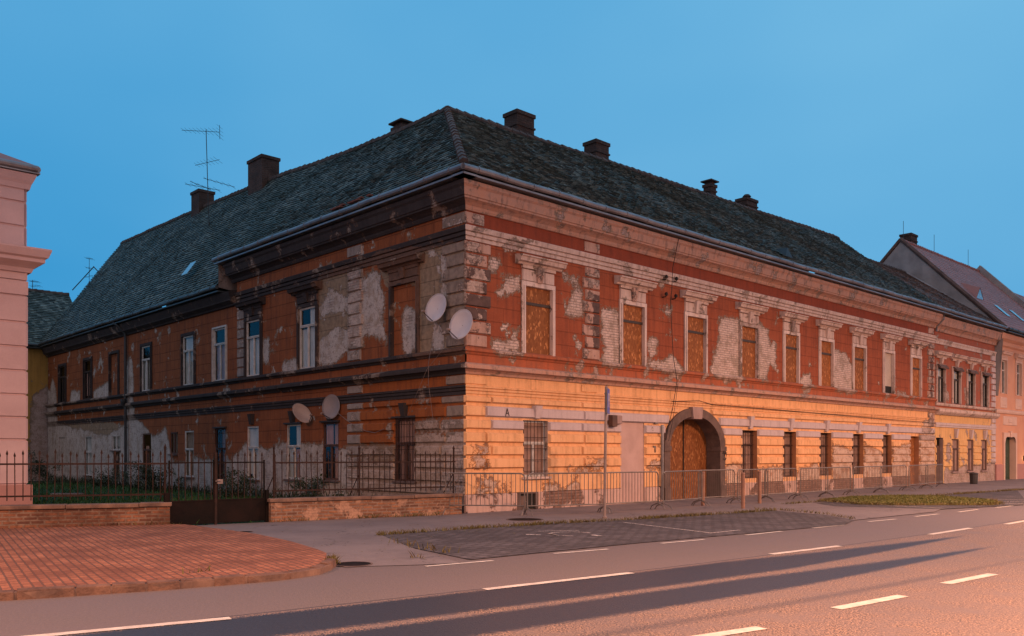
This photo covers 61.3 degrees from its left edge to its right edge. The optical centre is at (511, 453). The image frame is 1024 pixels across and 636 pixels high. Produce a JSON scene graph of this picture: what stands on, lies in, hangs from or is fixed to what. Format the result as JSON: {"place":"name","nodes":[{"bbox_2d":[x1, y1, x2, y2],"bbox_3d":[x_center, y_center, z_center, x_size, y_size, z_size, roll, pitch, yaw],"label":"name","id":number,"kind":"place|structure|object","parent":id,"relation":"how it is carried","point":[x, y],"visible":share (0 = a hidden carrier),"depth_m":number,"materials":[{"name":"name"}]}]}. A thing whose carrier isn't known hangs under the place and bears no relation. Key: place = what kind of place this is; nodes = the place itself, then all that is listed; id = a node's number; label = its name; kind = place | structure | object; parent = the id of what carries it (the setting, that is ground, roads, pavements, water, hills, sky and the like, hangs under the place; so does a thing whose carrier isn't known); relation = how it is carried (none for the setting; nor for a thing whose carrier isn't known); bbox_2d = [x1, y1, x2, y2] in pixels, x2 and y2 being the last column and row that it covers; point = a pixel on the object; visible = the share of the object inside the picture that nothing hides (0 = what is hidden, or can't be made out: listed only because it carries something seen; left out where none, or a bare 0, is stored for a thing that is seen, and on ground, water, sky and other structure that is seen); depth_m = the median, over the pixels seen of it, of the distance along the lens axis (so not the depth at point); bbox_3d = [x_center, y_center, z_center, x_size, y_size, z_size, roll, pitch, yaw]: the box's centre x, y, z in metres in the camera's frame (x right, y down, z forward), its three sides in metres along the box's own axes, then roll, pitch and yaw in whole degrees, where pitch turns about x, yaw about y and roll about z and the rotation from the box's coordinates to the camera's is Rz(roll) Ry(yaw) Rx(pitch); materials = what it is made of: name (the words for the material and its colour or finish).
{"place":"outdoors","nodes":[
{"label":"outdoors","id":0,"kind":"place"},
{"bbox_2d":[26,288,71,480],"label":"yard wing","id":1,"kind":"structure","parent":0,"point":[47,309],"depth_m":50.53,"materials":[{"name":"yellow paint"}]},
{"bbox_2d":[0,524,325,590],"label":"brick pavement","id":2,"kind":"structure","parent":0,"point":[51,556],"depth_m":12.90,"materials":[{"name":"red brick"}]},
{"bbox_2d":[27,481,438,525],"bbox_3d":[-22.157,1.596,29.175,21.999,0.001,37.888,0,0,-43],"label":"lawn ground","id":3,"kind":"structure","parent":0,"point":[120,497],"depth_m":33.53,"materials":[{"name":"plant"}]},
{"bbox_2d":[0,153,51,504],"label":"pink building","id":4,"kind":"structure","parent":3,"relation":"on","point":[20,260],"depth_m":20.77,"materials":[{"name":"paint"}]},
{"bbox_2d":[28,450,68,483],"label":"bush","id":5,"kind":"object","parent":3,"relation":"on","point":[42,468],"visible":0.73,"depth_m":44.01,"materials":[{"name":"green plant"}]},
{"bbox_2d":[88,465,127,487],"bbox_3d":[-18.797,1.061,39.880,1.672,1.123,1.456,0,0,16],"label":"bush","id":6,"kind":"object","parent":3,"relation":"on","point":[104,480],"visible":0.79,"depth_m":39.89,"materials":[{"name":"green plant"}]},
{"bbox_2d":[116,460,183,491],"bbox_3d":[-15.018,0.933,35.961,2.818,1.356,1.864,0,0,18],"label":"bush","id":7,"kind":"object","parent":3,"relation":"on","point":[143,474],"visible":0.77,"depth_m":35.86,"materials":[{"name":"green plant"}]},
{"bbox_2d":[43,474,401,497],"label":"wall foot plants","id":8,"kind":"object","parent":3,"relation":"on","point":[74,480],"depth_m":35.98,"materials":[{"name":"green plant"}]},
{"bbox_2d":[207,467,262,498],"bbox_3d":[-9.823,1.038,30.485,1.624,1.176,1.641,0,0,32],"label":"bush","id":9,"kind":"object","parent":3,"relation":"on","point":[235,489],"visible":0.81,"depth_m":30.43,"materials":[{"name":"green plant"}]},
{"bbox_2d":[289,466,334,496],"bbox_3d":[-6.482,1.012,28.280,2.025,1.200,1.528,0,0,0],"label":"bush","id":10,"kind":"object","parent":3,"relation":"on","point":[297,485],"visible":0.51,"depth_m":28.13,"materials":[{"name":"green plant"}]},
{"bbox_2d":[0,479,1023,635],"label":"road","id":11,"kind":"structure","parent":0,"point":[710,584],"depth_m":9.79,"materials":[{"name":"grey asphalt"}]},
{"bbox_2d":[0,502,171,527],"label":"garden wall","id":12,"kind":"structure","parent":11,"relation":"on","point":[52,515],"depth_m":17.93,"materials":[{"name":"beige brick"}]},
{"bbox_2d":[0,444,167,501],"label":"iron fence","id":13,"kind":"object","parent":12,"relation":"on","point":[77,464],"visible":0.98,"depth_m":18.07,"materials":[{"name":"black metal"}]},
{"bbox_2d":[164,447,268,524],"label":"iron gate","id":14,"kind":"structure","parent":12,"relation":"attached to","point":[215,510],"depth_m":19.31,"materials":[{"name":"brown metal"}]},
{"bbox_2d":[0,558,335,600],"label":"kerb","id":15,"kind":"structure","parent":11,"relation":"on","point":[93,589],"depth_m":9.96,"materials":[{"name":"brown stone"}]},
{"bbox_2d":[14,564,331,599],"bbox_3d":[-10.985,1.567,7.894,18.865,0.105,1.565,0,0,-23],"label":"kerb mortar","id":16,"kind":"object","parent":11,"relation":"on","point":[260,578],"visible":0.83,"depth_m":10.37,"materials":[{"name":"concrete"}]},
{"bbox_2d":[26,520,1023,635],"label":"lane markings","id":17,"kind":"object","parent":11,"relation":"on","point":[755,628],"visible":1,"depth_m":9.11,"materials":[{"name":"white paint"}]},
{"bbox_2d":[383,511,852,558],"bbox_3d":[3.221,1.588,18.701,13.180,0.001,4.294,0,0,-38],"label":"parking bay","id":18,"kind":"object","parent":11,"relation":"on","point":[479,543],"visible":0.96,"depth_m":17.34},
{"bbox_2d":[526,499,1009,535],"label":"parking markings","id":19,"kind":"object","parent":18,"relation":"on","point":[674,528],"visible":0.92,"depth_m":17.72,"materials":[{"name":"grey paint"}]},
{"bbox_2d":[427,506,1007,566],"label":"edge dashes","id":20,"kind":"object","parent":11,"relation":"on","point":[684,541],"visible":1,"depth_m":15.63,"materials":[{"name":"white paint"}]},
{"bbox_2d":[816,490,1023,508],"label":"parking bay","id":21,"kind":"object","parent":11,"relation":"on","point":[1013,497],"visible":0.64,"depth_m":27.30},
{"bbox_2d":[830,495,990,504],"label":"verge island","id":22,"kind":"structure","parent":21,"relation":"on","point":[915,503],"depth_m":26.58,"materials":[{"name":"green plant"}]},
{"bbox_2d":[827,494,997,503],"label":"verge grass","id":23,"kind":"structure","parent":22,"relation":"on","point":[898,497],"depth_m":28.56,"materials":[{"name":"green plant"}]},
{"bbox_2d":[0,0,1023,306],"label":"sky","id":24,"kind":"structure","parent":0,"point":[853,121],"materials":[{"name":"blue"}]},
{"bbox_2d":[197,479,1023,566],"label":"pavement","id":25,"kind":"structure","parent":0,"point":[322,535],"depth_m":20.49,"materials":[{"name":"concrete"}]},
{"bbox_2d":[32,512,459,573],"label":"wall weeds","id":26,"kind":"object","parent":25,"relation":"on","point":[333,556],"depth_m":14.98,"materials":[{"name":"green plant"}]},
{"bbox_2d":[336,561,372,566],"bbox_3d":[-2.280,1.588,12.414,0.560,0.006,0.560,0,0,0],"label":"manhole cover","id":27,"kind":"object","parent":25,"relation":"on","point":[353,563],"visible":0.91,"depth_m":12.45,"materials":[{"name":"black metal"}]},
{"bbox_2d":[267,493,463,521],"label":"garden wall","id":28,"kind":"structure","parent":25,"relation":"on","point":[326,507],"depth_m":21.18,"materials":[{"name":"beige brick"}]},
{"bbox_2d":[267,445,454,497],"bbox_3d":[-3.671,0.425,21.603,4.966,1.290,0.374,0,0,-33],"label":"iron fence","id":29,"kind":"object","parent":28,"relation":"on","point":[358,488],"visible":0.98,"depth_m":21.40,"materials":[{"name":"black metal"}]},
{"bbox_2d":[442,473,526,515],"bbox_3d":[-0.726,1.048,22.374,2.164,1.098,0.625,0,0,10],"label":"crowd barrier","id":30,"kind":"object","parent":25,"relation":"on","point":[484,490],"visible":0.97,"depth_m":22.36,"materials":[{"name":"metal"}]},
{"bbox_2d":[523,472,609,515],"bbox_3d":[1.417,1.048,22.557,2.364,1.098,0.625,0,0,-23],"label":"crowd barrier","id":31,"kind":"object","parent":25,"relation":"on","point":[575,473],"visible":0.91,"depth_m":22.51,"materials":[{"name":"metal"}]},
{"bbox_2d":[602,386,609,518],"bbox_3d":[2.294,-0.025,21.192,0.163,3.270,0.420,0,0,14],"label":"sign pole","id":32,"kind":"object","parent":25,"relation":"on","point":[607,405],"visible":0.97,"depth_m":21.15,"materials":[{"name":"grey metal"}]},
{"bbox_2d":[597,471,665,512],"bbox_3d":[3.287,1.048,23.795,2.193,1.098,0.625,0,0,-38],"label":"crowd barrier","id":33,"kind":"object","parent":25,"relation":"on","point":[657,501],"visible":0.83,"depth_m":24.09,"materials":[{"name":"metal"}]},
{"bbox_2d":[654,470,709,509],"bbox_3d":[4.987,1.048,25.229,0.625,1.098,2.331,0,0,41],"label":"crowd barrier","id":34,"kind":"object","parent":25,"relation":"on","point":[689,471],"visible":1,"depth_m":25.24,"materials":[{"name":"metal"}]},
{"bbox_2d":[376,488,1022,534],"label":"verge weeds","id":35,"kind":"object","parent":25,"relation":"on","point":[1000,502],"visible":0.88,"depth_m":21.82,"materials":[{"name":"green plant"}]},
{"bbox_2d":[691,469,740,505],"bbox_3d":[6.340,1.048,26.787,1.844,1.098,0.625,0,0,-39],"label":"crowd barrier","id":36,"kind":"object","parent":25,"relation":"on","point":[724,470],"visible":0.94,"depth_m":27.11,"materials":[{"name":"metal"}]},
{"bbox_2d":[741,472,744,508],"bbox_3d":[6.682,1.085,24.979,0.125,1.070,0.128,0,-1,33],"label":"bollard","id":37,"kind":"object","parent":25,"relation":"on","point":[743,490],"visible":0.93,"depth_m":24.93,"materials":[{"name":"brown metal"}]},
{"bbox_2d":[730,469,774,503],"bbox_3d":[7.747,1.048,27.826,1.685,1.098,0.625,0,0,-40],"label":"crowd barrier","id":38,"kind":"object","parent":25,"relation":"on","point":[767,496],"visible":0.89,"depth_m":27.80,"materials":[{"name":"metal"}]},
{"bbox_2d":[761,468,803,501],"bbox_3d":[9.062,1.048,29.141,2.078,1.098,0.625,0,0,-43],"label":"crowd barrier","id":39,"kind":"object","parent":25,"relation":"on","point":[770,469],"visible":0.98,"depth_m":29.20,"materials":[{"name":"metal"}]},
{"bbox_2d":[793,467,834,499],"bbox_3d":[10.663,1.048,30.501,0.625,1.098,2.170,0,0,45],"label":"crowd barrier","id":40,"kind":"object","parent":25,"relation":"on","point":[827,492],"visible":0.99,"depth_m":30.51,"materials":[{"name":"metal"}]},
{"bbox_2d":[818,467,857,497],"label":"crowd barrier","id":41,"kind":"object","parent":25,"relation":"on","point":[850,490],"visible":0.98,"depth_m":31.93,"materials":[{"name":"metal"}]},
{"bbox_2d":[846,466,888,495],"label":"crowd barrier","id":42,"kind":"object","parent":25,"relation":"on","point":[881,488],"visible":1,"depth_m":33.91,"materials":[{"name":"metal"}]},
{"bbox_2d":[873,465,912,492],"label":"crowd barrier","id":43,"kind":"object","parent":25,"relation":"on","point":[906,486],"visible":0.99,"depth_m":36.02,"materials":[{"name":"metal"}]},
{"bbox_2d":[814,259,1007,483],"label":"row house","id":44,"kind":"structure","parent":25,"relation":"on","point":[966,416],"depth_m":47.72,"materials":[{"name":"beige paint"}]},
{"bbox_2d":[936,438,942,483],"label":"door","id":45,"kind":"structure","parent":44,"relation":"in","point":[939,446],"depth_m":45.55,"materials":[{"name":"paint"}]},
{"bbox_2d":[935,350,952,402],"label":"window","id":46,"kind":"structure","parent":44,"relation":"in","point":[941,368],"depth_m":45.28,"materials":[{"name":"paint"}]},
{"bbox_2d":[951,429,960,472],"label":"window","id":47,"kind":"structure","parent":44,"relation":"in","point":[955,442],"depth_m":46.75,"materials":[{"name":"brown paint"}]},
{"bbox_2d":[950,354,967,403],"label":"window","id":48,"kind":"structure","parent":44,"relation":"in","point":[957,371],"depth_m":46.79,"materials":[{"name":"paint"}]},
{"bbox_2d":[966,430,975,471],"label":"window","id":49,"kind":"structure","parent":44,"relation":"in","point":[971,432],"depth_m":48.22,"materials":[{"name":"brown paint"}]},
{"bbox_2d":[965,357,981,405],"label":"window","id":50,"kind":"structure","parent":44,"relation":"in","point":[970,373],"depth_m":48.23,"materials":[{"name":"paint"}]},
{"bbox_2d":[980,430,988,471],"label":"window","id":51,"kind":"structure","parent":44,"relation":"in","point":[984,442],"depth_m":49.82,"materials":[{"name":"brown paint"}]},
{"bbox_2d":[979,360,995,406],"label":"window","id":52,"kind":"structure","parent":44,"relation":"in","point":[985,377],"depth_m":49.86,"materials":[{"name":"paint"}]},
{"bbox_2d":[902,465,934,490],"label":"crowd barrier","id":53,"kind":"object","parent":25,"relation":"on","point":[915,474],"visible":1,"depth_m":37.66,"materials":[{"name":"metal"}]},
{"bbox_2d":[919,464,948,488],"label":"crowd barrier","id":54,"kind":"object","parent":25,"relation":"on","point":[932,473],"visible":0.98,"depth_m":39.78,"materials":[{"name":"metal"}]},
{"bbox_2d":[880,221,1023,479],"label":"town house","id":55,"kind":"structure","parent":25,"relation":"on","point":[982,290],"depth_m":53.68,"materials":[{"name":"paint"}]},
{"bbox_2d":[1000,351,1013,407],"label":"window","id":56,"kind":"structure","parent":55,"relation":"in","point":[1005,354],"depth_m":52.17,"materials":[{"name":"white paint"}]},
{"bbox_2d":[1014,354,1023,409],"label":"window","id":57,"kind":"structure","parent":55,"relation":"in","point":[1018,358],"depth_m":53.89,"materials":[{"name":"white paint"}]},
{"bbox_2d":[775,502,939,519],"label":"driveway","id":58,"kind":"structure","parent":0,"point":[857,513],"depth_m":23.99,"materials":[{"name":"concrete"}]},
{"label":"ground","id":59,"kind":"structure","parent":0,"visible":0},
{"bbox_2d":[38,105,954,512],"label":"corner house","id":60,"kind":"structure","parent":59,"relation":"on","point":[258,307],"depth_m":30.01,"materials":[{"name":"brick"}]},
{"bbox_2d":[59,437,64,474],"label":"window","id":61,"kind":"structure","parent":60,"relation":"in","point":[61,439],"depth_m":48.82,"materials":[{"name":"orange paint"}]},
{"bbox_2d":[58,363,66,402],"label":"window","id":62,"kind":"structure","parent":60,"relation":"in","point":[62,368],"depth_m":48.88,"materials":[{"name":"paint"}]},
{"bbox_2d":[82,436,91,476],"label":"window","id":63,"kind":"structure","parent":60,"relation":"in","point":[88,439],"depth_m":45.43,"materials":[{"name":"white paint"}]},
{"bbox_2d":[82,356,92,399],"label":"window","id":64,"kind":"structure","parent":60,"relation":"in","point":[87,363],"depth_m":45.66,"materials":[{"name":"paint"}]},
{"bbox_2d":[108,350,119,395],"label":"window","id":65,"kind":"structure","parent":60,"relation":"in","point":[113,359],"depth_m":42.59,"materials":[{"name":"orange paint"}]},
{"bbox_2d":[110,435,120,454],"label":"window","id":66,"kind":"structure","parent":60,"relation":"in","point":[115,438],"depth_m":42.38,"materials":[{"name":"white paint"}]},
{"bbox_2d":[112,447,119,476],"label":"window","id":67,"kind":"structure","parent":60,"relation":"in","point":[117,456],"depth_m":42.46,"materials":[{"name":"orange paint"}]},
{"bbox_2d":[140,341,151,391],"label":"window","id":68,"kind":"structure","parent":60,"relation":"in","point":[145,348],"depth_m":39.77,"materials":[{"name":"white paint"}]},
{"bbox_2d":[143,433,150,468],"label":"window","id":69,"kind":"structure","parent":60,"relation":"in","point":[147,436],"depth_m":39.72,"materials":[{"name":"black glass"}]},
{"bbox_2d":[167,432,177,454],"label":"window","id":70,"kind":"structure","parent":60,"relation":"in","point":[173,435],"depth_m":37.25,"materials":[{"name":"orange paint"}]},
{"bbox_2d":[180,331,195,385],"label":"window","id":71,"kind":"structure","parent":60,"relation":"in","point":[188,343],"depth_m":36.09,"materials":[{"name":"white paint"}]},
{"bbox_2d":[183,431,193,478],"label":"window","id":72,"kind":"structure","parent":60,"relation":"in","point":[188,435],"depth_m":36.16,"materials":[{"name":"white paint"}]},
{"bbox_2d":[181,125,233,224],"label":"tv aerial","id":73,"kind":"object","parent":60,"relation":"attached to","point":[206,131],"visible":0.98,"depth_m":40.59,"materials":[{"name":"metal"}]},
{"bbox_2d":[212,428,225,480],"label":"window","id":74,"kind":"structure","parent":60,"relation":"in","point":[220,433],"depth_m":33.82,"materials":[{"name":"blue glass"}]},
{"bbox_2d":[212,325,226,381],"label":"window","id":75,"kind":"structure","parent":60,"relation":"in","point":[219,335],"depth_m":34.19,"materials":[{"name":"white paint"}]},
{"bbox_2d":[234,296,265,376],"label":"window","id":76,"kind":"structure","parent":60,"relation":"in","point":[253,326],"depth_m":31.80,"materials":[{"name":"white paint"}]},
{"bbox_2d":[247,414,258,480],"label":"window","id":77,"kind":"structure","parent":60,"relation":"in","point":[252,431],"depth_m":31.94,"materials":[{"name":"grey paint"}]},
{"bbox_2d":[283,411,301,481],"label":"window","id":78,"kind":"structure","parent":60,"relation":"in","point":[293,430],"depth_m":29.87,"materials":[{"name":"white paint"}]},
{"bbox_2d":[292,403,311,422],"bbox_3d":[-6.976,-1.331,28.582,0.603,0.654,1.301,0,0,-38],"label":"satellite dish","id":79,"kind":"object","parent":60,"relation":"attached to","point":[301,412],"visible":1,"depth_m":28.57,"materials":[{"name":"beige paint"}]},
{"bbox_2d":[286,281,321,369],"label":"window","id":80,"kind":"structure","parent":60,"relation":"in","point":[307,314],"depth_m":28.98,"materials":[{"name":"white paint"}]},
{"bbox_2d":[319,418,339,481],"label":"window","id":81,"kind":"structure","parent":60,"relation":"in","point":[331,429],"depth_m":28.12,"materials":[{"name":"orange paint"}]},
{"bbox_2d":[320,394,339,418],"bbox_3d":[-5.924,-1.487,27.455,0.658,0.793,0.736,0,0,-38],"label":"satellite dish","id":82,"kind":"object","parent":60,"relation":"attached to","point":[330,406],"visible":1,"depth_m":27.55,"materials":[{"name":"grey paint"}]},
{"bbox_2d":[376,252,424,356],"bbox_3d":[-3.199,-4.245,24.906,0.385,2.810,1.950,0,0,-43],"label":"window","id":83,"kind":"structure","parent":60,"relation":"in","point":[403,298],"depth_m":25.01,"materials":[{"name":"orange paint"}]},
{"bbox_2d":[391,403,416,483],"bbox_3d":[-3.091,-0.295,24.947,0.320,2.310,1.120,0,0,-43],"label":"window","id":84,"kind":"structure","parent":60,"relation":"in","point":[404,427],"depth_m":25.02,"materials":[{"name":"brown paint"}]},
{"bbox_2d":[421,293,445,321],"bbox_3d":[-2.248,-3.963,23.485,0.721,0.789,0.783,0,0,-26],"label":"satellite dish","id":85,"kind":"object","parent":60,"relation":"attached to","point":[435,308],"visible":1,"depth_m":23.53,"materials":[{"name":"paint"}]},
{"bbox_2d":[447,309,472,338],"bbox_3d":[-1.512,-3.394,22.701,0.727,0.816,0.784,0,0,-26],"label":"satellite dish","id":86,"kind":"object","parent":60,"relation":"attached to","point":[460,325],"visible":1,"depth_m":22.74,"materials":[{"name":"paint"}]},
{"bbox_2d":[522,406,551,478],"bbox_3d":[0.671,-0.315,24.772,1.160,2.090,0.350,0,0,-43],"label":"window","id":87,"kind":"structure","parent":60,"relation":"in","point":[535,443],"depth_m":24.88,"materials":[{"name":"paint"}]},
{"bbox_2d":[515,253,567,355],"bbox_3d":[0.823,-4.215,24.764,1.830,2.770,0.410,0,0,-43],"label":"window","id":88,"kind":"structure","parent":60,"relation":"in","point":[537,303],"depth_m":24.84,"materials":[{"name":"paint"}]},
{"bbox_2d":[608,415,621,426],"bbox_3d":[3.254,-1.010,26.989,0.580,0.380,0.180,0,0,-43],"label":"meter box","id":89,"kind":"object","parent":60,"relation":"attached to","point":[614,420],"visible":1,"depth_m":26.83,"materials":[{"name":"brown paint"}]},
{"bbox_2d":[620,422,643,501],"bbox_3d":[3.848,0.290,27.788,1.200,2.580,0.050,0,0,-43],"label":"door","id":90,"kind":"structure","parent":60,"relation":"in","point":[632,434],"depth_m":27.81,"materials":[{"name":"paint"}]},
{"bbox_2d":[614,275,657,365],"bbox_3d":[3.951,-4.215,27.707,1.840,2.770,0.410,0,0,-43],"label":"window","id":91,"kind":"structure","parent":60,"relation":"in","point":[632,318],"depth_m":27.80,"materials":[{"name":"paint"}]},
{"bbox_2d":[666,239,678,438],"bbox_3d":[5.336,-3.786,28.901,0.428,6.681,0.374,0,0,0],"label":"hanging cable","id":92,"kind":"object","parent":60,"relation":"hanging from","point":[672,339],"visible":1,"depth_m":28.98,"materials":[{"name":"black rubber"}]},
{"bbox_2d":[680,290,717,372],"bbox_3d":[6.482,-4.215,30.088,1.850,2.770,0.410,0,0,-43],"label":"window","id":93,"kind":"structure","parent":60,"relation":"in","point":[695,324],"depth_m":30.17,"materials":[{"name":"paint"}]},
{"bbox_2d":[741,416,756,477],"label":"window","id":94,"kind":"structure","parent":60,"relation":"in","point":[749,437],"depth_m":32.94,"materials":[{"name":"brown wood"}]},
{"bbox_2d":[735,302,768,378],"bbox_3d":[8.980,-4.215,32.438,1.850,2.770,0.410,0,0,-43],"label":"window","id":95,"kind":"structure","parent":60,"relation":"in","point":[748,332],"depth_m":32.55,"materials":[{"name":"paint"}]},
{"bbox_2d":[783,418,795,476],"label":"window","id":96,"kind":"structure","parent":60,"relation":"in","point":[789,446],"depth_m":34.97,"materials":[{"name":"brown wood"}]},
{"bbox_2d":[779,311,808,382],"bbox_3d":[11.264,-4.215,34.586,1.800,2.770,0.410,0,0,-43],"label":"window","id":97,"kind":"structure","parent":60,"relation":"in","point":[791,342],"depth_m":34.69,"materials":[{"name":"paint"}]},
{"bbox_2d":[672,400,928,422],"bbox_3d":[13.603,-1.694,36.810,22.471,0.308,0.038,0,0,-43],"label":"facade wire","id":98,"kind":"object","parent":60,"relation":"attached to","point":[799,411],"visible":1,"depth_m":34.80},
{"bbox_2d":[819,420,830,475],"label":"window","id":99,"kind":"structure","parent":60,"relation":"in","point":[825,438],"depth_m":36.96,"materials":[{"name":"brown wood"}]},
{"bbox_2d":[816,319,842,386],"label":"window","id":100,"kind":"structure","parent":60,"relation":"in","point":[826,346],"depth_m":36.70,"materials":[{"name":"paint"}]},
{"bbox_2d":[852,422,862,474],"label":"window","id":101,"kind":"structure","parent":60,"relation":"in","point":[857,439],"depth_m":39.08,"materials":[{"name":"brown wood"}]},
{"bbox_2d":[849,327,874,390],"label":"window","id":102,"kind":"structure","parent":60,"relation":"in","point":[859,351],"depth_m":38.81,"materials":[{"name":"paint"}]},
{"bbox_2d":[882,424,891,472],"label":"window","id":103,"kind":"structure","parent":60,"relation":"in","point":[887,439],"depth_m":41.16,"materials":[{"name":"brown wood"}]},
{"bbox_2d":[880,333,902,393],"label":"window","id":104,"kind":"structure","parent":60,"relation":"in","point":[890,339],"depth_m":40.94,"materials":[{"name":"paint"}]},
{"bbox_2d":[909,436,918,484],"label":"door","id":105,"kind":"structure","parent":60,"relation":"in","point":[914,448],"depth_m":43.38,"materials":[{"name":"brown wood"}]},
{"bbox_2d":[908,339,928,396],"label":"window","id":106,"kind":"structure","parent":60,"relation":"in","point":[915,360],"depth_m":43.09,"materials":[{"name":"paint"}]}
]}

